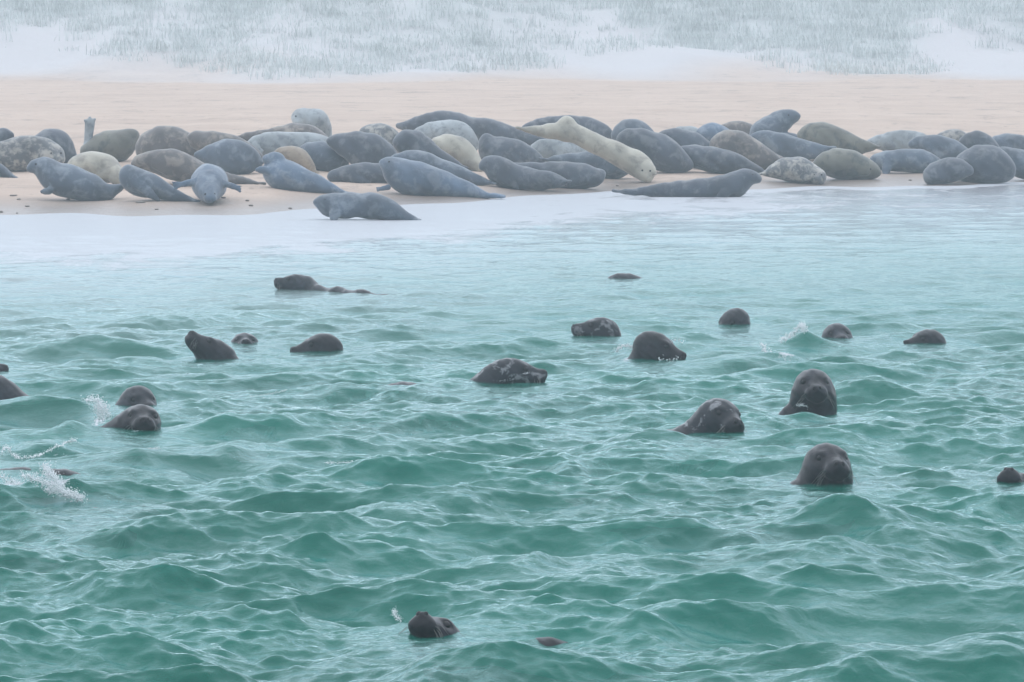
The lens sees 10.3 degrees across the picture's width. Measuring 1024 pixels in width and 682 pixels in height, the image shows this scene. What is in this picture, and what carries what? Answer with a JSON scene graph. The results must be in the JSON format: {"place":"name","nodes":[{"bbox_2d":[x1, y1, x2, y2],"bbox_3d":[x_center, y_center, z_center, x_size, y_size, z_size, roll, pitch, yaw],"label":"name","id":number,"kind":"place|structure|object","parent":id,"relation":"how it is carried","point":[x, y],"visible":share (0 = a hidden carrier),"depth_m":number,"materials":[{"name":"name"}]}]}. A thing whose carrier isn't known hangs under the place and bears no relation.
{"place":"outdoors","nodes":[
{"label":"outdoors","id":0,"kind":"place"},
{"bbox_2d":[0,182,1023,681],"bbox_3d":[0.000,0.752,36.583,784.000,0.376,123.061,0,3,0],"label":"water","id":1,"kind":"structure","parent":0,"point":[596,512],"depth_m":37.72,"materials":[{"name":"teal liquid"}]},
{"bbox_2d":[0,363,8,371],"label":"grey seal","id":2,"kind":"object","parent":1,"relation":"in","point":[4,367],"visible":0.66,"depth_m":45.28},
{"bbox_2d":[0,472,23,485],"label":"splash","id":3,"kind":"object","parent":1,"relation":"on","point":[11,481],"visible":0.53,"depth_m":34.07,"materials":[{"name":"liquid"}]},
{"bbox_2d":[0,375,28,399],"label":"grey seal","id":4,"kind":"object","parent":1,"relation":"in","point":[9,389],"visible":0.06,"depth_m":41.84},
{"bbox_2d":[0,437,78,458],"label":"splash","id":5,"kind":"object","parent":1,"relation":"on","point":[34,456],"visible":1,"depth_m":35.43,"materials":[{"name":"liquid"}]},
{"bbox_2d":[0,467,80,475],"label":"grey seal","id":6,"kind":"object","parent":1,"relation":"in","point":[67,472],"visible":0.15,"depth_m":35.65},
{"bbox_2d":[19,460,87,502],"bbox_3d":[-2.704,0.835,33.534,0.415,0.280,0.371,0,3,0],"label":"splash","id":7,"kind":"object","parent":1,"relation":"on","point":[61,490],"visible":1,"depth_m":33.52,"materials":[{"name":"liquid"}]},
{"bbox_2d":[83,394,113,421],"bbox_3d":[-2.875,0.469,39.418,0.220,0.218,0.321,0,3,0],"label":"splash","id":8,"kind":"object","parent":1,"relation":"on","point":[99,407],"visible":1,"depth_m":39.42,"materials":[{"name":"liquid"}]},
{"bbox_2d":[101,404,160,430],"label":"grey seal","id":9,"kind":"object","parent":1,"relation":"in","point":[140,417],"visible":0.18,"depth_m":38.91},
{"bbox_2d":[115,385,156,405],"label":"grey seal","id":10,"kind":"object","parent":1,"relation":"in","point":[135,395],"visible":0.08,"depth_m":41.31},
{"bbox_2d":[180,330,237,359],"bbox_3d":[-1.828,0.292,47.095,1.839,0.790,0.447,-1,4,-21],"label":"grey seal","id":11,"kind":"object","parent":1,"relation":"in","point":[199,346],"visible":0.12,"depth_m":46.77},
{"bbox_2d":[231,333,257,343],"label":"grey seal","id":12,"kind":"object","parent":1,"relation":"in","point":[244,338],"visible":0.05,"depth_m":48.78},
{"bbox_2d":[290,333,342,351],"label":"grey seal","id":13,"kind":"object","parent":1,"relation":"in","point":[323,342],"visible":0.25,"depth_m":47.68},
{"bbox_2d":[274,274,388,294],"bbox_3d":[-1.595,-0.385,57.214,2.131,0.519,0.403,3,5,42],"label":"grey seal","id":14,"kind":"object","parent":1,"relation":"in","point":[296,282],"visible":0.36,"depth_m":57.67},
{"bbox_2d":[313,192,421,219],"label":"grey seal","id":15,"kind":"object","parent":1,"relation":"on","point":[349,205],"visible":0.98,"depth_m":75.52,"materials":[{"name":"fur"}]},
{"bbox_2d":[391,608,401,622],"bbox_3d":[-0.508,1.312,26.847,0.138,0.120,0.286,0,3,0],"label":"splash","id":16,"kind":"object","parent":1,"relation":"on","point":[394,612],"visible":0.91,"depth_m":26.84,"materials":[{"name":"liquid"}]},
{"bbox_2d":[388,358,547,384],"bbox_3d":[-0.788,0.437,43.520,2.139,0.597,0.426,-1,4,-12],"label":"grey seal","id":17,"kind":"object","parent":1,"relation":"in","point":[502,371],"visible":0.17,"depth_m":43.57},
{"bbox_2d":[399,611,568,646],"bbox_3d":[0.359,1.556,26.794,1.854,0.600,0.517,0,3,0],"label":"grey seal","id":18,"kind":"object","parent":1,"relation":"on","point":[425,624],"visible":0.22,"depth_m":26.63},
{"bbox_2d":[571,317,620,335],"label":"grey seal","id":19,"kind":"object","parent":1,"relation":"in","point":[600,326],"visible":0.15,"depth_m":49.82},
{"bbox_2d":[614,342,632,352],"bbox_3d":[0.938,0.052,46.958,0.240,0.094,0.260,1,4,10],"label":"splash","id":20,"kind":"object","parent":1,"relation":"on","point":[618,347],"visible":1,"depth_m":46.95,"materials":[{"name":"liquid"}]},
{"bbox_2d":[608,273,641,278],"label":"grey seal","id":21,"kind":"object","parent":1,"relation":"on","point":[624,275],"visible":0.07,"depth_m":59.90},
{"bbox_2d":[627,331,686,359],"bbox_3d":[0.540,0.376,47.176,1.972,0.959,0.484,2,4,30],"label":"grey seal","id":22,"kind":"object","parent":1,"relation":"in","point":[652,345],"visible":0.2,"depth_m":46.70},
{"bbox_2d":[658,336,683,359],"bbox_3d":[1.297,0.078,46.655,0.242,0.236,0.228,2,4,25],"label":"splash","id":23,"kind":"object","parent":1,"relation":"on","point":[673,358],"visible":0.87,"depth_m":46.66,"materials":[{"name":"liquid"}]},
{"bbox_2d":[667,398,746,434],"bbox_3d":[0.721,0.770,38.901,1.828,0.721,0.555,-1,4,-20],"label":"grey seal","id":24,"kind":"object","parent":1,"relation":"in","point":[716,415],"visible":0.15,"depth_m":39.02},
{"bbox_2d":[718,308,750,324],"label":"grey seal","id":25,"kind":"object","parent":1,"relation":"in","point":[736,316],"visible":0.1,"depth_m":51.56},
{"bbox_2d":[759,321,807,351],"bbox_3d":[2.261,0.009,47.242,0.416,0.353,0.300,0,3,0],"label":"splash","id":26,"kind":"object","parent":1,"relation":"on","point":[801,325],"visible":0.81,"depth_m":47.24,"materials":[{"name":"liquid"}]},
{"bbox_2d":[778,369,836,415],"bbox_3d":[1.891,0.733,41.175,0.542,1.135,1.689,-2,4,-30],"label":"grey seal","id":27,"kind":"object","parent":1,"relation":"in","point":[813,390],"visible":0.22,"depth_m":40.49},
{"bbox_2d":[790,443,858,484],"bbox_3d":[1.292,1.008,34.688,1.704,0.749,0.567,-1,4,-15],"label":"grey seal","id":28,"kind":"object","parent":1,"relation":"in","point":[825,463],"visible":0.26,"depth_m":34.70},
{"bbox_2d":[822,323,852,337],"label":"grey seal","id":29,"kind":"object","parent":1,"relation":"in","point":[836,330],"visible":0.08,"depth_m":49.42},
{"bbox_2d":[903,329,946,343],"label":"grey seal","id":30,"kind":"object","parent":1,"relation":"in","point":[929,336],"visible":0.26,"depth_m":48.78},
{"bbox_2d":[990,467,1023,482],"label":"grey seal","id":31,"kind":"object","parent":1,"relation":"in","point":[1009,475],"visible":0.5,"depth_m":34.84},
{"bbox_2d":[0,0,1023,215],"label":"sand ground","id":32,"kind":"structure","parent":0,"point":[45,83],"depth_m":141.86,"materials":[{"name":"beige sand"}]},
{"bbox_2d":[0,128,13,140],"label":"grey seal","id":33,"kind":"object","parent":32,"relation":"on","point":[5,133],"visible":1,"depth_m":86.90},
{"bbox_2d":[0,163,17,177],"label":"grey seal","id":34,"kind":"object","parent":32,"relation":"on","point":[5,172],"visible":1,"depth_m":84.85,"materials":[{"name":"fur"}]},
{"bbox_2d":[0,135,64,170],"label":"grey seal","id":35,"kind":"object","parent":32,"relation":"on","point":[18,153],"visible":0.69,"depth_m":86.25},
{"bbox_2d":[35,129,76,162],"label":"grey seal","id":36,"kind":"object","parent":32,"relation":"on","point":[63,139],"visible":0.45,"depth_m":87.86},
{"bbox_2d":[26,157,123,200],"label":"grey seal","id":37,"kind":"object","parent":32,"relation":"on","point":[65,180],"visible":0.99,"depth_m":80.27,"materials":[{"name":"fur"}]},
{"bbox_2d":[67,151,121,183],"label":"grey seal","id":38,"kind":"object","parent":32,"relation":"on","point":[105,167],"visible":0.6,"depth_m":83.15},
{"bbox_2d":[80,116,139,161],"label":"grey seal","id":39,"kind":"object","parent":32,"relation":"on","point":[119,145],"visible":0.81,"depth_m":88.85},
{"bbox_2d":[119,164,200,201],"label":"grey seal","id":40,"kind":"object","parent":32,"relation":"on","point":[137,181],"visible":1,"depth_m":79.78,"materials":[{"name":"fur"}]},
{"bbox_2d":[135,126,196,156],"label":"grey seal","id":41,"kind":"object","parent":32,"relation":"on","point":[163,137],"visible":0.52,"depth_m":87.66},
{"bbox_2d":[131,149,265,184],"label":"grey seal","id":42,"kind":"object","parent":32,"relation":"on","point":[175,165],"visible":0.69,"depth_m":83.11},
{"bbox_2d":[172,163,240,202],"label":"grey seal","id":43,"kind":"object","parent":32,"relation":"on","point":[208,183],"visible":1,"depth_m":79.44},
{"bbox_2d":[187,131,262,157],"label":"grey seal","id":44,"kind":"object","parent":32,"relation":"on","point":[198,140],"visible":0.38,"depth_m":87.18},
{"bbox_2d":[194,139,263,174],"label":"grey seal","id":45,"kind":"object","parent":32,"relation":"on","point":[235,156],"visible":0.83,"depth_m":85.60,"materials":[{"name":"fur"}]},
{"bbox_2d":[238,123,327,140],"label":"grey seal","id":46,"kind":"object","parent":32,"relation":"on","point":[289,127],"visible":0.48,"depth_m":94.11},
{"bbox_2d":[247,131,327,155],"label":"grey seal","id":47,"kind":"object","parent":32,"relation":"on","point":[264,143],"visible":0.45,"depth_m":88.36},
{"bbox_2d":[274,146,318,173],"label":"grey seal","id":48,"kind":"object","parent":32,"relation":"on","point":[299,155],"visible":0.62,"depth_m":86.75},
{"bbox_2d":[255,152,347,192],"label":"grey seal","id":49,"kind":"object","parent":32,"relation":"on","point":[277,170],"visible":0.94,"depth_m":82.58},
{"bbox_2d":[291,108,331,136],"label":"grey seal","id":50,"kind":"object","parent":32,"relation":"on","point":[319,119],"visible":0.65,"depth_m":95.97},
{"bbox_2d":[300,141,348,170],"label":"grey seal","id":51,"kind":"object","parent":32,"relation":"on","point":[324,156],"visible":0.84,"depth_m":87.43,"materials":[{"name":"fur"}]},
{"bbox_2d":[327,162,386,182],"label":"grey seal","id":52,"kind":"object","parent":32,"relation":"on","point":[365,172],"visible":0.66,"depth_m":85.03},
{"bbox_2d":[326,131,396,163],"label":"grey seal","id":53,"kind":"object","parent":32,"relation":"on","point":[353,147],"visible":0.69,"depth_m":87.14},
{"bbox_2d":[359,123,398,152],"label":"grey seal","id":54,"kind":"object","parent":32,"relation":"on","point":[388,133],"visible":0.27,"depth_m":89.43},
{"bbox_2d":[393,130,467,168],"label":"grey seal","id":55,"kind":"object","parent":32,"relation":"on","point":[404,140],"visible":0.52,"depth_m":87.99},
{"bbox_2d":[376,157,505,198],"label":"grey seal","id":56,"kind":"object","parent":32,"relation":"on","point":[408,177],"visible":1,"depth_m":83.04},
{"bbox_2d":[391,150,496,185],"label":"grey seal","id":57,"kind":"object","parent":32,"relation":"on","point":[455,169],"visible":0.49,"depth_m":85.76,"materials":[{"name":"fur"}]},
{"bbox_2d":[414,120,477,149],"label":"grey seal","id":58,"kind":"object","parent":32,"relation":"on","point":[431,130],"visible":0.54,"depth_m":92.41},
{"bbox_2d":[432,134,481,171],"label":"grey seal","id":59,"kind":"object","parent":32,"relation":"on","point":[462,150],"visible":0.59,"depth_m":88.97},
{"bbox_2d":[396,110,545,144],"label":"grey seal","id":60,"kind":"object","parent":32,"relation":"on","point":[480,127],"visible":0.53,"depth_m":95.23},
{"bbox_2d":[478,133,544,162],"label":"grey seal","id":61,"kind":"object","parent":32,"relation":"on","point":[515,150],"visible":0.59,"depth_m":89.44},
{"bbox_2d":[0,0,1023,79],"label":"dune grass","id":62,"kind":"structure","parent":32,"relation":"on","point":[842,32],"depth_m":164.51,"materials":[{"name":"green plant"}]},
{"bbox_2d":[478,155,571,189],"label":"grey seal","id":63,"kind":"object","parent":32,"relation":"on","point":[500,171],"visible":1,"depth_m":85.83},
{"bbox_2d":[530,139,585,161],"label":"grey seal","id":64,"kind":"object","parent":32,"relation":"on","point":[546,148],"visible":0.3,"depth_m":91.96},
{"bbox_2d":[516,161,605,188],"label":"grey seal","id":65,"kind":"object","parent":32,"relation":"on","point":[583,176],"visible":0.72,"depth_m":86.67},
{"bbox_2d":[522,115,611,138],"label":"grey seal","id":66,"kind":"object","parent":32,"relation":"on","point":[597,126],"visible":0.38,"depth_m":97.92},
{"bbox_2d":[539,151,627,178],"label":"grey seal","id":67,"kind":"object","parent":32,"relation":"on","point":[612,171],"visible":0.5,"depth_m":89.36,"materials":[{"name":"fur"}]},
{"bbox_2d":[515,116,656,182],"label":"grey seal","id":68,"kind":"object","parent":32,"relation":"on","point":[637,164],"visible":1,"depth_m":88.49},
{"bbox_2d":[611,119,653,139],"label":"grey seal","id":69,"kind":"object","parent":32,"relation":"on","point":[622,125],"visible":0.46,"depth_m":96.99,"materials":[{"name":"fur"}]},
{"bbox_2d":[616,128,692,172],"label":"grey seal","id":70,"kind":"object","parent":32,"relation":"on","point":[664,153],"visible":0.86,"depth_m":90.54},
{"bbox_2d":[659,128,709,145],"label":"grey seal","id":71,"kind":"object","parent":32,"relation":"on","point":[681,137],"visible":0.3,"depth_m":92.17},
{"bbox_2d":[612,168,761,196],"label":"grey seal","id":72,"kind":"object","parent":32,"relation":"on","point":[739,183],"visible":0.97,"depth_m":84.15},
{"bbox_2d":[676,126,697,131],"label":"grey seal","id":73,"kind":"object","parent":32,"relation":"on","point":[691,128],"visible":0.27,"depth_m":97.09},
{"bbox_2d":[696,122,728,140],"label":"grey seal","id":74,"kind":"object","parent":32,"relation":"on","point":[708,131],"visible":0.34,"depth_m":96.70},
{"bbox_2d":[681,144,764,173],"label":"grey seal","id":75,"kind":"object","parent":32,"relation":"on","point":[711,159],"visible":0.83,"depth_m":90.88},
{"bbox_2d":[722,121,752,133],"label":"grey seal","id":76,"kind":"object","parent":32,"relation":"on","point":[743,126],"visible":0.38,"depth_m":99.30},
{"bbox_2d":[709,130,780,169],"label":"grey seal","id":77,"kind":"object","parent":32,"relation":"on","point":[753,150],"visible":0.71,"depth_m":91.83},
{"bbox_2d":[749,109,800,136],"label":"grey seal","id":78,"kind":"object","parent":32,"relation":"on","point":[782,121],"visible":0.48,"depth_m":96.36,"materials":[{"name":"fur"}]},
{"bbox_2d":[759,157,825,184],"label":"grey seal","id":79,"kind":"object","parent":32,"relation":"on","point":[797,170],"visible":0.99,"depth_m":89.35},
{"bbox_2d":[751,130,836,159],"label":"grey seal","id":80,"kind":"object","parent":32,"relation":"on","point":[784,145],"visible":0.68,"depth_m":94.97,"materials":[{"name":"fur"}]},
{"bbox_2d":[797,122,880,153],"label":"grey seal","id":81,"kind":"object","parent":32,"relation":"on","point":[825,133],"visible":0.74,"depth_m":95.78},
{"bbox_2d":[813,148,880,179],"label":"grey seal","id":82,"kind":"object","parent":32,"relation":"on","point":[841,164],"visible":0.96,"depth_m":90.15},
{"bbox_2d":[867,130,925,150],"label":"grey seal","id":83,"kind":"object","parent":32,"relation":"on","point":[896,139],"visible":0.53,"depth_m":96.96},
{"bbox_2d":[870,149,939,173],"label":"grey seal","id":84,"kind":"object","parent":32,"relation":"on","point":[908,160],"visible":0.77,"depth_m":91.98,"materials":[{"name":"fur"}]},
{"bbox_2d":[908,135,967,158],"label":"grey seal","id":85,"kind":"object","parent":32,"relation":"on","point":[940,146],"visible":0.56,"depth_m":93.91,"materials":[{"name":"fur"}]},
{"bbox_2d":[923,157,973,184],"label":"grey seal","id":86,"kind":"object","parent":32,"relation":"on","point":[947,170],"visible":1,"depth_m":89.37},
{"bbox_2d":[937,129,965,140],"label":"grey seal","id":87,"kind":"object","parent":32,"relation":"on","point":[957,134],"visible":0.23,"depth_m":97.72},
{"bbox_2d":[959,130,999,148],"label":"grey seal","id":88,"kind":"object","parent":32,"relation":"on","point":[968,140],"visible":0.41,"depth_m":95.03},
{"bbox_2d":[956,145,1015,183],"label":"grey seal","id":89,"kind":"object","parent":32,"relation":"on","point":[990,164],"visible":0.92,"depth_m":90.00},
{"bbox_2d":[992,133,1023,149],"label":"grey seal","id":90,"kind":"object","parent":32,"relation":"on","point":[1010,140],"visible":0.45,"depth_m":96.75,"materials":[{"name":"fur"}]},
{"bbox_2d":[999,146,1023,178],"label":"grey seal","id":91,"kind":"object","parent":32,"relation":"on","point":[1016,155],"visible":0.38,"depth_m":91.14,"materials":[{"name":"fur"}]}
]}

